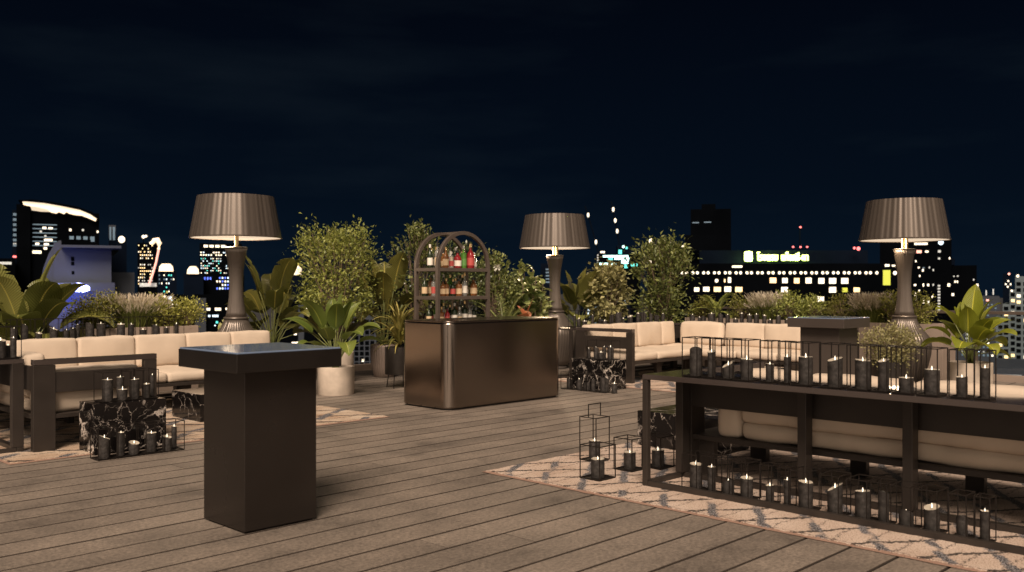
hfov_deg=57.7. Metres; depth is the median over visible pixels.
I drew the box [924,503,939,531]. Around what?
candle
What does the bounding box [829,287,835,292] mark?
window
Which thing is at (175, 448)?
wire lantern
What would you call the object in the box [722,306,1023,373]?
railing
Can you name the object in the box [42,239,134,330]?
neon building
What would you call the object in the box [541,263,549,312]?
skyscraper
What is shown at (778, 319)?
candle
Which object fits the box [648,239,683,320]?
city block
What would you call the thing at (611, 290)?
potted bush
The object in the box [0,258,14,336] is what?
city block
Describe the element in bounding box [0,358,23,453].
console table
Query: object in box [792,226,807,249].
radio mast
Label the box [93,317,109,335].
wire lantern
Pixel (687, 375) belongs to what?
wire lantern
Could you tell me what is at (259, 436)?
cocktail table
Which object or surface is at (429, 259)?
bottle
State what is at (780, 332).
sofa
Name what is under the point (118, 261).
skyscraper
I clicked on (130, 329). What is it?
candle
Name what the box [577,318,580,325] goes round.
candle
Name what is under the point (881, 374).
candle
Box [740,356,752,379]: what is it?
candle
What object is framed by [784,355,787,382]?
candle
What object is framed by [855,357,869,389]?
candle
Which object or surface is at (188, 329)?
planter box
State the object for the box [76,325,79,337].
candle
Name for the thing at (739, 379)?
wire lantern
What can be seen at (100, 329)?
candle
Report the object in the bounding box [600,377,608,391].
candle
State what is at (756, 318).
candle
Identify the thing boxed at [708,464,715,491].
candle
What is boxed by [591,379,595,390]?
candle
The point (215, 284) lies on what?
city block
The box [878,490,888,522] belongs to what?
candle
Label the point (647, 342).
sofa
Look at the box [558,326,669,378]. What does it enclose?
console table
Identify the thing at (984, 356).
city block
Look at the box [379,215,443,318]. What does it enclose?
potted tree
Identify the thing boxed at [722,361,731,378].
candle
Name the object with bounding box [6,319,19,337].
wire lantern
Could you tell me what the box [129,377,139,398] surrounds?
candle
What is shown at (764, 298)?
ornamental grass
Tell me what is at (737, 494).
wire lantern
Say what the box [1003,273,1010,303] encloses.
skyscraper
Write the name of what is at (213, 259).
skyscraper
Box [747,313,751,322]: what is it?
candle
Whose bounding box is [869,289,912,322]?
planter shrub
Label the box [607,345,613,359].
candle
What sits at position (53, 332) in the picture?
candle
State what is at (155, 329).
candle
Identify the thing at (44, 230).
skyscraper
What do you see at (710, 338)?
wire lantern
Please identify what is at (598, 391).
wire lantern
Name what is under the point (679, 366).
console table
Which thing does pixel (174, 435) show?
candle
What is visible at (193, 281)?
capped building
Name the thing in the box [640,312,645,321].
candle
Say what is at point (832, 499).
candle
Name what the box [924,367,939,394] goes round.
candle
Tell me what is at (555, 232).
giant lamp
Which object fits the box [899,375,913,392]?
candle
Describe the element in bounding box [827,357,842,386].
candle
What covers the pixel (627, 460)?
candle
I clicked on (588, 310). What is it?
city block
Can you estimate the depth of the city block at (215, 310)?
159.71 m
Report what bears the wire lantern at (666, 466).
on the rug at (562, 471)
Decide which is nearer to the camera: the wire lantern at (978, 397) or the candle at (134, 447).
the wire lantern at (978, 397)
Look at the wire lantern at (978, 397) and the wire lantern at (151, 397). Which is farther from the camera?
the wire lantern at (151, 397)
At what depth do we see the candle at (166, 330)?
12.44 m
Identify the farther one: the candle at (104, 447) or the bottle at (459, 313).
the bottle at (459, 313)
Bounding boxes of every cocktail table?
[179,342,340,532]
[787,316,869,374]
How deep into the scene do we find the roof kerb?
14.63 m
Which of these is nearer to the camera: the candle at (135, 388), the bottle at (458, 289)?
the candle at (135, 388)
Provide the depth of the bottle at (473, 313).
13.80 m
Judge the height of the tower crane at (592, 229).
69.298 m
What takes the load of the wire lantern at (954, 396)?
on the console table at (1009, 402)
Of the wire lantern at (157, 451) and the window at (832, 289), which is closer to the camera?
the wire lantern at (157, 451)
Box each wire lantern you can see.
[0,326,21,358]
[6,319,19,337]
[17,319,34,338]
[35,319,43,338]
[44,318,62,337]
[62,318,71,337]
[72,318,82,337]
[90,425,116,460]
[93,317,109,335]
[94,369,130,402]
[105,317,121,335]
[110,423,145,457]
[122,369,142,399]
[134,316,139,334]
[134,368,158,398]
[135,316,150,334]
[138,421,163,454]
[151,316,163,333]
[156,418,184,451]
[168,316,173,333]
[169,315,179,333]
[561,371,576,389]
[571,372,593,390]
[579,402,609,461]
[580,441,615,481]
[586,373,612,392]
[587,339,619,359]
[613,434,641,471]
[638,308,656,321]
[641,432,673,469]
[681,450,710,489]
[682,336,709,376]
[686,308,704,320]
[701,337,721,377]
[701,453,721,492]
[714,338,741,379]
[714,455,741,495]
[732,338,760,381]
[732,457,760,498]
[759,340,779,382]
[759,462,780,502]
[777,464,796,505]
[778,340,796,383]
[790,341,820,386]
[790,466,821,509]
[819,342,850,388]
[819,470,850,514]
[846,343,878,390]
[846,474,878,519]
[870,344,896,392]
[870,477,896,523]
[890,345,921,394]
[890,480,921,527]
[915,346,947,396]
[915,484,948,532]
[948,348,974,398]
[948,489,975,537]
[973,349,995,400]
[973,493,996,541]
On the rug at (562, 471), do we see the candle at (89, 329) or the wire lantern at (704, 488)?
the wire lantern at (704, 488)
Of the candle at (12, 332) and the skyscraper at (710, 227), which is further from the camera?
the skyscraper at (710, 227)
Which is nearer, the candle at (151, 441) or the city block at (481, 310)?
the candle at (151, 441)
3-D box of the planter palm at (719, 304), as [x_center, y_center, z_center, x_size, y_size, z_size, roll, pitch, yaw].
[3.846,0.387,17.580,0.980,0.546,1.026,0,0,32]
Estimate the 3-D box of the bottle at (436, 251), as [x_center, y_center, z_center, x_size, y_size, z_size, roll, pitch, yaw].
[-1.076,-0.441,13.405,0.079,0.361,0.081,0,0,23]
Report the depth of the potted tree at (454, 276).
15.51 m
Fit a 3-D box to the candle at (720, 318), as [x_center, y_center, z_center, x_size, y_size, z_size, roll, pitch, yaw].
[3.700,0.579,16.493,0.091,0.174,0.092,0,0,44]
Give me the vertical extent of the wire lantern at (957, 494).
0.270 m
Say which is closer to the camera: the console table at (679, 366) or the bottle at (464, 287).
the bottle at (464, 287)
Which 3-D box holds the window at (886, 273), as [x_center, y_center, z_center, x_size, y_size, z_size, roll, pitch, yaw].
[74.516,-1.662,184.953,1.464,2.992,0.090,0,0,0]
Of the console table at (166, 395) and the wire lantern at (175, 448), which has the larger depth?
the console table at (166, 395)
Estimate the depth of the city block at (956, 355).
99.64 m
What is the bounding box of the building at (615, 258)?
[596,245,639,322]
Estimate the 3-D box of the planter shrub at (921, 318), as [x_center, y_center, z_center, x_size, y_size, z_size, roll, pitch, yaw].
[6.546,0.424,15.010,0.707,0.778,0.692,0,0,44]
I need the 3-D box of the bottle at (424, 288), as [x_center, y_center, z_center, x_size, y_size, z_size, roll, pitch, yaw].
[-1.252,-0.008,13.325,0.085,0.301,0.087,0,0,13]
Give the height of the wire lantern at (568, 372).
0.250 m
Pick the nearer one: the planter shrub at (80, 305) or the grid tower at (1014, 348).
the planter shrub at (80, 305)
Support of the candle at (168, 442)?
in the wire lantern at (175, 448)
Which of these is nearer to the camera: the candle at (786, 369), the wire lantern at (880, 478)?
the wire lantern at (880, 478)
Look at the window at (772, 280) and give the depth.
184.92 m
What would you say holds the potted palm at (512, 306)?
on the deck
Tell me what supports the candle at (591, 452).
on the wire lantern at (587, 458)
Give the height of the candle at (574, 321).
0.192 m
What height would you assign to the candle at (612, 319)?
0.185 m
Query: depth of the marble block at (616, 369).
13.49 m
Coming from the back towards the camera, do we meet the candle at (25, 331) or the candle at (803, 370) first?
the candle at (25, 331)
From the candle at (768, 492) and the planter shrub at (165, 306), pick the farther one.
the planter shrub at (165, 306)
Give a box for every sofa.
[0,350,156,451]
[6,330,269,418]
[576,321,725,383]
[685,361,1023,494]
[702,323,799,366]
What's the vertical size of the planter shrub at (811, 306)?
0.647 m
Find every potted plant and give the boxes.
[283,290,384,395]
[372,299,423,388]
[921,284,1016,383]
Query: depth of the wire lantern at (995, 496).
5.37 m
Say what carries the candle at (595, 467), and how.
in the wire lantern at (606, 477)
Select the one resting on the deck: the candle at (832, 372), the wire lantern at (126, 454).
the wire lantern at (126, 454)
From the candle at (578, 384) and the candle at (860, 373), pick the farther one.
the candle at (578, 384)
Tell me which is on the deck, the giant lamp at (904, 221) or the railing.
the giant lamp at (904, 221)
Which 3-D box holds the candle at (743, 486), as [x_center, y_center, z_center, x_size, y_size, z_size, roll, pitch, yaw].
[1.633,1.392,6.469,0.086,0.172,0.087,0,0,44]
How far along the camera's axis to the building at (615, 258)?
239.69 m
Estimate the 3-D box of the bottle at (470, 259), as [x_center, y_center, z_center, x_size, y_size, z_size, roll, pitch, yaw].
[-0.612,-0.441,13.720,0.119,0.361,0.122,0,0,15]
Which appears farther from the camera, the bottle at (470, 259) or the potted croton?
the potted croton
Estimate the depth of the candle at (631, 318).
16.31 m
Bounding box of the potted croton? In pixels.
[517,300,532,315]
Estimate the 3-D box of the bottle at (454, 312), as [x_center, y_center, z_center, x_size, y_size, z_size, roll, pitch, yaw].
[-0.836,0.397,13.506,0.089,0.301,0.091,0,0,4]
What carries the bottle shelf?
on the deck
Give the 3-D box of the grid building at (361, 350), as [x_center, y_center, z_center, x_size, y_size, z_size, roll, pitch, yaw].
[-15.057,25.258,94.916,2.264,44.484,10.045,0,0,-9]
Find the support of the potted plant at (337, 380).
on the deck
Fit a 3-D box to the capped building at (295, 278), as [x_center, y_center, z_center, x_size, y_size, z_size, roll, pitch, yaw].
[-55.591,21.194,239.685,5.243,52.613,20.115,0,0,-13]
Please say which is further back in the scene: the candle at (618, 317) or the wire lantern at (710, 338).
the candle at (618, 317)
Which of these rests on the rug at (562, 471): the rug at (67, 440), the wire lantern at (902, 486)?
the wire lantern at (902, 486)
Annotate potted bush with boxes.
[286,212,384,365]
[469,246,523,316]
[479,270,557,316]
[578,259,637,323]
[857,320,922,378]
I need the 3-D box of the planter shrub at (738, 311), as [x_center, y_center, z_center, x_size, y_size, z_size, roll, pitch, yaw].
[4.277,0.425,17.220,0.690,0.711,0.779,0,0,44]
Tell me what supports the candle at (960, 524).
on the wire lantern at (957, 494)
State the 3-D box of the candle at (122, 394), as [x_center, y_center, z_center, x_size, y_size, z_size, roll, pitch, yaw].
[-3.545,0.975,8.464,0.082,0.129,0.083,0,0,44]
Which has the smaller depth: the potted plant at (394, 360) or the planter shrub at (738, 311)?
the potted plant at (394, 360)
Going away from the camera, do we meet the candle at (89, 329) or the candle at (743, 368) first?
the candle at (743, 368)
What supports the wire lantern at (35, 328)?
on the console table at (166, 395)
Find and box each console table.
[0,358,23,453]
[0,386,178,412]
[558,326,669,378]
[642,370,1023,554]
[662,322,858,368]
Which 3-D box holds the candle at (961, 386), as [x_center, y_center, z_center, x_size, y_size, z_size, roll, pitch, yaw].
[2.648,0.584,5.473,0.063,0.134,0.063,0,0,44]
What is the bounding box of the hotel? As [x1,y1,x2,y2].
[668,247,896,342]
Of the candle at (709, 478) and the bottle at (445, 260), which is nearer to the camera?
the candle at (709, 478)
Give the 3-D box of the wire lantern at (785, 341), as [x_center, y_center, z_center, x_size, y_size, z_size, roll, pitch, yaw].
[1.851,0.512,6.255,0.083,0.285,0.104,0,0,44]
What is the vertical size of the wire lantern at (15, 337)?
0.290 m
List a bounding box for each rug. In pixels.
[0,398,388,464]
[483,441,1023,571]
[558,370,675,391]
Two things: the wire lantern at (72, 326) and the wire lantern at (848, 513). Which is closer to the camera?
the wire lantern at (848, 513)
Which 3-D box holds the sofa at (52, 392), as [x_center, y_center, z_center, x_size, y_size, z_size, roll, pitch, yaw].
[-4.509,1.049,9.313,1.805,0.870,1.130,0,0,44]
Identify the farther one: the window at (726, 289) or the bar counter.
the window at (726, 289)
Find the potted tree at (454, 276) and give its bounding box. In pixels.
[420,240,496,314]
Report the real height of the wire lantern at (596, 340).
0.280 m
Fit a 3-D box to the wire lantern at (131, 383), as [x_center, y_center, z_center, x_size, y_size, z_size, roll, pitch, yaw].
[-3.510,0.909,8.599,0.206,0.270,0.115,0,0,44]
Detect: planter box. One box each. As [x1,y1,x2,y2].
[73,324,197,392]
[685,317,954,379]
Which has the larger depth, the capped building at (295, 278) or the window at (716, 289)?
the capped building at (295, 278)
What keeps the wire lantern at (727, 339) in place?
on the console table at (1009, 402)
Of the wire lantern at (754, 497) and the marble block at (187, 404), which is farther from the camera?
the marble block at (187, 404)
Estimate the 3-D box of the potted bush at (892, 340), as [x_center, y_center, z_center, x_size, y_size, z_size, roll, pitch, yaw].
[5.234,0.983,12.919,1.052,1.035,0.958,0,0,44]
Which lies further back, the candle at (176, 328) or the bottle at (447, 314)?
the bottle at (447, 314)
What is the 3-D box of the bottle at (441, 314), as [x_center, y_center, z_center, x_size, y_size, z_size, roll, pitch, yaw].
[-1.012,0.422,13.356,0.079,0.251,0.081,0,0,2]
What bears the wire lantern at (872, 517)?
on the rug at (562, 471)
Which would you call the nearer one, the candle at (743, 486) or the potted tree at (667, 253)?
the candle at (743, 486)
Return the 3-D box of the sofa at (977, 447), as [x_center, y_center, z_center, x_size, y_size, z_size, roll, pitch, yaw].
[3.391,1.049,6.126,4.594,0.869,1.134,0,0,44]
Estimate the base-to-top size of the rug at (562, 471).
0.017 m
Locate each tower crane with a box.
[584,206,598,253]
[610,201,619,253]
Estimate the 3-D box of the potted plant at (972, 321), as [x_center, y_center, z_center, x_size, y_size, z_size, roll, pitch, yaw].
[6.332,0.735,12.839,1.259,1.531,1.238,0,0,44]
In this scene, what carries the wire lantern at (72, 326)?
on the console table at (166, 395)
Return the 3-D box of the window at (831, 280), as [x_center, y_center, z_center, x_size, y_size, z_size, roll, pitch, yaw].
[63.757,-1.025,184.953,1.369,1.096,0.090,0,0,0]
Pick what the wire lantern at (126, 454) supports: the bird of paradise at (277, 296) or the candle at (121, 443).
the candle at (121, 443)
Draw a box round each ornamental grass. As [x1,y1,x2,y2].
[94,292,173,327]
[743,291,787,319]
[845,291,893,322]
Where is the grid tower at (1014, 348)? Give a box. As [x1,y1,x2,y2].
[996,275,1023,358]
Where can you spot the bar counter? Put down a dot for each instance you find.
(460, 363)
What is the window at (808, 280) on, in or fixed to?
in the hotel
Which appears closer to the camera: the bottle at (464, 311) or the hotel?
the bottle at (464, 311)
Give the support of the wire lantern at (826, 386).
on the console table at (1009, 402)
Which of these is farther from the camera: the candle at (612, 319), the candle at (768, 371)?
the candle at (612, 319)
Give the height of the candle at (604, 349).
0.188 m
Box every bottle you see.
[422,275,427,295]
[426,305,431,318]
[427,244,432,267]
[428,275,431,295]
[431,274,434,295]
[435,243,437,261]
[440,279,445,295]
[440,307,443,317]
[441,251,443,267]
[443,247,448,267]
[445,279,448,295]
[445,307,449,317]
[447,275,451,295]
[449,251,453,267]
[450,279,455,295]
[451,303,457,317]
[454,250,461,267]
[456,279,461,295]
[458,307,461,317]
[461,246,466,267]
[462,272,466,295]
[462,301,467,317]
[467,244,474,267]
[468,303,471,316]
[470,277,476,295]
[472,305,475,316]
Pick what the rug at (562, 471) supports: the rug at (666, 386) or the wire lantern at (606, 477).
the wire lantern at (606, 477)
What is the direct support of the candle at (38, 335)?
in the wire lantern at (35, 328)
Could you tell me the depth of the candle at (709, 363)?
6.64 m
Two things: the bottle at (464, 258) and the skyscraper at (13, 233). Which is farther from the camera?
the skyscraper at (13, 233)
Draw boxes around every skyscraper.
[12,210,15,278]
[16,199,98,339]
[109,225,126,271]
[138,235,161,297]
[200,243,241,274]
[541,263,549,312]
[685,204,730,258]
[880,240,954,322]
[952,265,976,338]
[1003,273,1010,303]
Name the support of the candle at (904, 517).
on the wire lantern at (902, 486)
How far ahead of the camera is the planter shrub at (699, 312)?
17.75 m
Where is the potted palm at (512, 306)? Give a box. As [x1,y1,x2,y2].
[472,293,535,316]
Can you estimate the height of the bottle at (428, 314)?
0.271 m
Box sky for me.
[0,0,1023,297]
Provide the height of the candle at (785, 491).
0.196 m
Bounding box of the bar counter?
[404,316,557,409]
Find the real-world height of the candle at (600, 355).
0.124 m
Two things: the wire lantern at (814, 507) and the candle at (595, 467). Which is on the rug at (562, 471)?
the wire lantern at (814, 507)
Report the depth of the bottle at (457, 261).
13.54 m
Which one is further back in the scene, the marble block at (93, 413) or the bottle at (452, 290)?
the bottle at (452, 290)
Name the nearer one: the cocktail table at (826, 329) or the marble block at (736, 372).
the cocktail table at (826, 329)
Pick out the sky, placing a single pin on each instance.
(477, 117)
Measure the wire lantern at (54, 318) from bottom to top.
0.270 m
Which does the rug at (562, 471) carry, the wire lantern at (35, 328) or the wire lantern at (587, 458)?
the wire lantern at (587, 458)
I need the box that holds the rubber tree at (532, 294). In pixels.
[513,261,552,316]
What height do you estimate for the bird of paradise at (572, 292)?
1.871 m
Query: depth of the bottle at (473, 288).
13.76 m
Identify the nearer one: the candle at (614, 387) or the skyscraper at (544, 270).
the candle at (614, 387)
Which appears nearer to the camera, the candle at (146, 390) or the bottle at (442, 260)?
the candle at (146, 390)
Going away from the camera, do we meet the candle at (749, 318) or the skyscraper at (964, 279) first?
the candle at (749, 318)
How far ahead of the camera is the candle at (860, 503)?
5.85 m
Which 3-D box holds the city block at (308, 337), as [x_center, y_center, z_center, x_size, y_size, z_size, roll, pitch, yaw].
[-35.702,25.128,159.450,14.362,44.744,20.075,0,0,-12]
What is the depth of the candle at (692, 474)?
6.72 m
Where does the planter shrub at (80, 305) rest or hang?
in the planter box at (188, 329)
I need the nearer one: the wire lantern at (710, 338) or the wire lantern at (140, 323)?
the wire lantern at (710, 338)
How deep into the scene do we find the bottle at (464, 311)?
13.65 m
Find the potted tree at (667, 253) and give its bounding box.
[622,222,701,364]
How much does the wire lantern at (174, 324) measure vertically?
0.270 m
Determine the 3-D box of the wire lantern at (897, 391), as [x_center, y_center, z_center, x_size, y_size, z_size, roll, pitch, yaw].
[2.417,0.512,5.700,0.125,0.285,0.166,0,0,44]
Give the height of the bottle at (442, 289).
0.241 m
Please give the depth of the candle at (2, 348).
8.36 m
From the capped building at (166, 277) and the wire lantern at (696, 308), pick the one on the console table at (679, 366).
the wire lantern at (696, 308)
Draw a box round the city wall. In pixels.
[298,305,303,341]
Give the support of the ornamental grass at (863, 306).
in the planter box at (942, 357)
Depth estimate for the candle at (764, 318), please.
15.87 m
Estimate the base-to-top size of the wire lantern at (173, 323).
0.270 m
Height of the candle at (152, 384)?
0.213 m
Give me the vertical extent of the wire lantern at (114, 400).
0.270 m
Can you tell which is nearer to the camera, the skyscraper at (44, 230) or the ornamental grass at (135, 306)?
the ornamental grass at (135, 306)
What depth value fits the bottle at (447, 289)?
13.39 m
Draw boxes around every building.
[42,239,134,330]
[157,264,176,294]
[184,266,202,324]
[291,266,306,300]
[353,315,375,363]
[596,245,639,322]
[990,358,1023,375]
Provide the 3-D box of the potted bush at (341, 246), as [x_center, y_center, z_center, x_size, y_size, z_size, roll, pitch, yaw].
[-2.720,0.170,14.558,1.637,2.660,1.630,0,0,44]
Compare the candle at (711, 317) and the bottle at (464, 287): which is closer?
the bottle at (464, 287)
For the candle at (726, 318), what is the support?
in the wire lantern
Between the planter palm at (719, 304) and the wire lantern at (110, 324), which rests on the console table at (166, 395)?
the wire lantern at (110, 324)
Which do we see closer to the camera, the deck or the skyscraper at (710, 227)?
the deck
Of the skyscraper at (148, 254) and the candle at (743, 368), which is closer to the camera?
the candle at (743, 368)
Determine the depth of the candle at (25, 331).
11.18 m
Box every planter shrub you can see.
[57,287,126,330]
[146,291,187,326]
[170,295,208,326]
[685,294,722,318]
[725,291,759,318]
[769,289,807,319]
[791,292,829,315]
[820,287,855,316]
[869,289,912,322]
[911,289,939,323]
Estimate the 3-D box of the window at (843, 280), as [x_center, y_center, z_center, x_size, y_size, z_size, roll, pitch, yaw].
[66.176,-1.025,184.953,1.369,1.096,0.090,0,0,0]
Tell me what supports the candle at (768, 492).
on the wire lantern at (779, 464)
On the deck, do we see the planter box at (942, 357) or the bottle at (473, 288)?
the planter box at (942, 357)
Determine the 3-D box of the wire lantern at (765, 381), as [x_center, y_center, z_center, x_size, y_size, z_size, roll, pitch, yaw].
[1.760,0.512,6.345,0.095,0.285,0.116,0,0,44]
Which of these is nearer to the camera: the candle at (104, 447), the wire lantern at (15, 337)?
the candle at (104, 447)
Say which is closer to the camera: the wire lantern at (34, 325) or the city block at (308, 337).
the wire lantern at (34, 325)
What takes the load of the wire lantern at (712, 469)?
on the rug at (562, 471)
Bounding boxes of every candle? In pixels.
[0,337,5,357]
[6,345,9,357]
[10,336,16,357]
[11,327,17,339]
[22,324,28,339]
[36,332,41,338]
[49,327,57,337]
[64,329,68,337]
[70,328,75,338]
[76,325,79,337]
[85,322,93,336]
[96,323,104,336]
[99,435,109,458]
[103,377,112,401]
[116,376,123,397]
[117,324,124,334]
[117,432,124,455]
[118,386,126,400]
[128,324,133,335]
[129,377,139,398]
[129,440,139,454]
[141,329,146,334]
[143,383,149,397]
[147,431,156,451]
[150,374,154,395]
[152,324,159,333]
[162,435,171,450]
[164,327,168,333]
[171,426,176,447]
[175,322,177,333]
[567,378,572,388]
[573,315,575,326]
[576,378,581,389]
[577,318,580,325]
[583,382,589,390]
[589,438,599,459]
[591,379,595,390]
[591,457,604,478]
[594,347,598,358]
[598,352,603,358]
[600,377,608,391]
[602,347,605,358]
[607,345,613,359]
[609,315,613,323]
[611,382,616,392]
[615,312,621,322]
[624,450,635,469]
[627,315,632,322]
[636,313,639,322]
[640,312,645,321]
[649,313,652,321]
[652,449,663,466]
[690,314,694,320]
[690,347,700,375]
[690,462,700,488]
[708,313,715,321]
[708,350,713,376]
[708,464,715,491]
[718,314,722,322]
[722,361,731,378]
[722,479,733,494]
[725,315,728,323]
[740,313,742,322]
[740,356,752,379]
[740,475,752,497]
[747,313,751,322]
[754,313,757,322]
[762,314,765,323]
[766,363,773,381]
[766,484,773,501]
[776,315,780,323]
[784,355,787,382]
[784,478,789,504]
[798,354,812,384]
[798,479,812,508]
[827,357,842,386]
[827,483,842,513]
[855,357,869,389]
[855,488,869,518]
[878,358,888,390]
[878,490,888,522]
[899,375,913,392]
[899,509,913,526]
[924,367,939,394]
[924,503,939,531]
[956,375,967,396]
[956,515,967,536]
[980,366,988,398]
[980,510,988,539]
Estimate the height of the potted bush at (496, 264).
2.240 m
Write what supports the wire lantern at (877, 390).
on the console table at (1009, 402)
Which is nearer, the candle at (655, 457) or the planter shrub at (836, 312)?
the candle at (655, 457)
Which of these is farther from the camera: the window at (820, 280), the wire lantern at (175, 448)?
the window at (820, 280)
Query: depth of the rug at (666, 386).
14.02 m
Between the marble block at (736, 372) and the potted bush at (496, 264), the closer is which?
the marble block at (736, 372)
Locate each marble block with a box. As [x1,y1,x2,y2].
[79,397,165,453]
[172,387,203,421]
[572,357,625,390]
[638,404,749,455]
[734,366,783,373]
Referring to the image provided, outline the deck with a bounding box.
[0,360,1023,571]
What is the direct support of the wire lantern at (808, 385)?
on the console table at (1009, 402)
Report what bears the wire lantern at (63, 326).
on the console table at (166, 395)
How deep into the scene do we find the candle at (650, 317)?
16.75 m
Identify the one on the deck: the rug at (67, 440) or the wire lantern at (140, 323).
the rug at (67, 440)
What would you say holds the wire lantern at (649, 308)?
on the console table at (571, 329)
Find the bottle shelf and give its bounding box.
[414,231,489,318]
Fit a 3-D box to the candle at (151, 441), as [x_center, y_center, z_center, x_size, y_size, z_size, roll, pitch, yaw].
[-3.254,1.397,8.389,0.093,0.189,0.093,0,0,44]
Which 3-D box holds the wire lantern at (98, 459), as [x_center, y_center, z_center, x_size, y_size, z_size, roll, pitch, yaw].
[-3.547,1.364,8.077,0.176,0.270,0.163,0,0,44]
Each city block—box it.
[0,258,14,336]
[154,295,184,324]
[191,294,228,332]
[203,275,243,293]
[275,301,348,350]
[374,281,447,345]
[477,276,543,316]
[579,295,629,322]
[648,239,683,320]
[955,350,959,359]
[960,327,995,361]
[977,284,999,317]
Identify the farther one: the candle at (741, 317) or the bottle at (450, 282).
the candle at (741, 317)
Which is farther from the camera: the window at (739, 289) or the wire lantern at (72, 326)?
the window at (739, 289)
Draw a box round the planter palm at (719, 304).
[690,292,737,317]
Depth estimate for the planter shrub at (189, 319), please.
13.77 m
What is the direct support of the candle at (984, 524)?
in the wire lantern at (995, 496)
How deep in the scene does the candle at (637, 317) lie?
16.48 m
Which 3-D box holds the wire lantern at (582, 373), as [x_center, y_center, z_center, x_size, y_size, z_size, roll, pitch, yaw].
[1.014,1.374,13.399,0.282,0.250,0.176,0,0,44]
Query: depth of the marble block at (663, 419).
8.48 m
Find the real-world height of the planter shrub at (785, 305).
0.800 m
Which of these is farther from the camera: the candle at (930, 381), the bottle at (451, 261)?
the bottle at (451, 261)
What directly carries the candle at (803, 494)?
on the wire lantern at (814, 507)
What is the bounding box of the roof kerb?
[316,363,1023,382]
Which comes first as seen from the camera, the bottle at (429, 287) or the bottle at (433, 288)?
the bottle at (433, 288)
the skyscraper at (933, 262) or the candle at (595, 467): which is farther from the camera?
the skyscraper at (933, 262)
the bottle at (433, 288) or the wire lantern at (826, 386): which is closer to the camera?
the wire lantern at (826, 386)
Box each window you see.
[140,283,156,286]
[603,255,627,256]
[714,287,720,291]
[724,287,730,291]
[735,287,741,291]
[770,278,775,282]
[782,278,787,282]
[806,278,811,282]
[818,278,823,283]
[829,278,835,283]
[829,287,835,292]
[841,278,847,283]
[883,270,889,284]
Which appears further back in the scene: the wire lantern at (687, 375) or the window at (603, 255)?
the window at (603, 255)
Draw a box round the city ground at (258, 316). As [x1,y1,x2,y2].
[244,294,1002,340]
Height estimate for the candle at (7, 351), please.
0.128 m
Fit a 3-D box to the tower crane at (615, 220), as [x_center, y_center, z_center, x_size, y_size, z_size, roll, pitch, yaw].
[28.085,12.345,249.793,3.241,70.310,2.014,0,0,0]
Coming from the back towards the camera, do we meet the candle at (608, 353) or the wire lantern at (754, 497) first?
the candle at (608, 353)
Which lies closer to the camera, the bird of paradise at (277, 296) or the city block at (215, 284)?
the bird of paradise at (277, 296)
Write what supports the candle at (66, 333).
in the wire lantern at (63, 326)
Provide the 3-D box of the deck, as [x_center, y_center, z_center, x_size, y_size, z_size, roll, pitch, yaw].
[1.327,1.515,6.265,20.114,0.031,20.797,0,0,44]
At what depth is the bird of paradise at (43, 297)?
12.13 m
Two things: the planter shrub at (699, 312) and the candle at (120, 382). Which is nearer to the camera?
the candle at (120, 382)
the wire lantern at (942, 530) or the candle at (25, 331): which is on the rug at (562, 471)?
the wire lantern at (942, 530)
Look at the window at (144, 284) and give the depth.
279.98 m
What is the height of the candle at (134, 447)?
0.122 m
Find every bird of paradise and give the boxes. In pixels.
[0,247,113,340]
[218,256,325,342]
[346,252,427,377]
[542,267,627,364]
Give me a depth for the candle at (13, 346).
8.44 m
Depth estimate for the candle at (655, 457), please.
7.58 m
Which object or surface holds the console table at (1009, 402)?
on the rug at (562, 471)
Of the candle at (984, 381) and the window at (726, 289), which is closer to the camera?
the candle at (984, 381)
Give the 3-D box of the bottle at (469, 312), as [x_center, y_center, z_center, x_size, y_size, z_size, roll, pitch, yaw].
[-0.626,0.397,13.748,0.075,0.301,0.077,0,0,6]
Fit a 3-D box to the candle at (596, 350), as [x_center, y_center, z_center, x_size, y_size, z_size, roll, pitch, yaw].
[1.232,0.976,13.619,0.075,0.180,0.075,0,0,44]
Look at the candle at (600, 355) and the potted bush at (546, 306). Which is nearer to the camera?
the candle at (600, 355)
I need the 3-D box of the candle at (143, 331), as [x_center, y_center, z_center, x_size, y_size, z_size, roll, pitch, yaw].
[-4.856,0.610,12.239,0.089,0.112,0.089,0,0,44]
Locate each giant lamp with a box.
[189,193,282,331]
[519,213,589,368]
[859,197,951,381]
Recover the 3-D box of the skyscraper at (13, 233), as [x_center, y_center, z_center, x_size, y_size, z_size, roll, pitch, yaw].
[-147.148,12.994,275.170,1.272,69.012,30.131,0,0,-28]
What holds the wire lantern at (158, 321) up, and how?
on the console table at (166, 395)
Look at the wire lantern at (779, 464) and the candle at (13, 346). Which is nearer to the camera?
the wire lantern at (779, 464)
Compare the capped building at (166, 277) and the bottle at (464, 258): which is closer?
the bottle at (464, 258)
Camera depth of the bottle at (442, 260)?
13.63 m
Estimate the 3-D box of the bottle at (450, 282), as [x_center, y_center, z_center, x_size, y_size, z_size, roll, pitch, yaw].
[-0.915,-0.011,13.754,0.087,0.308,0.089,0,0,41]

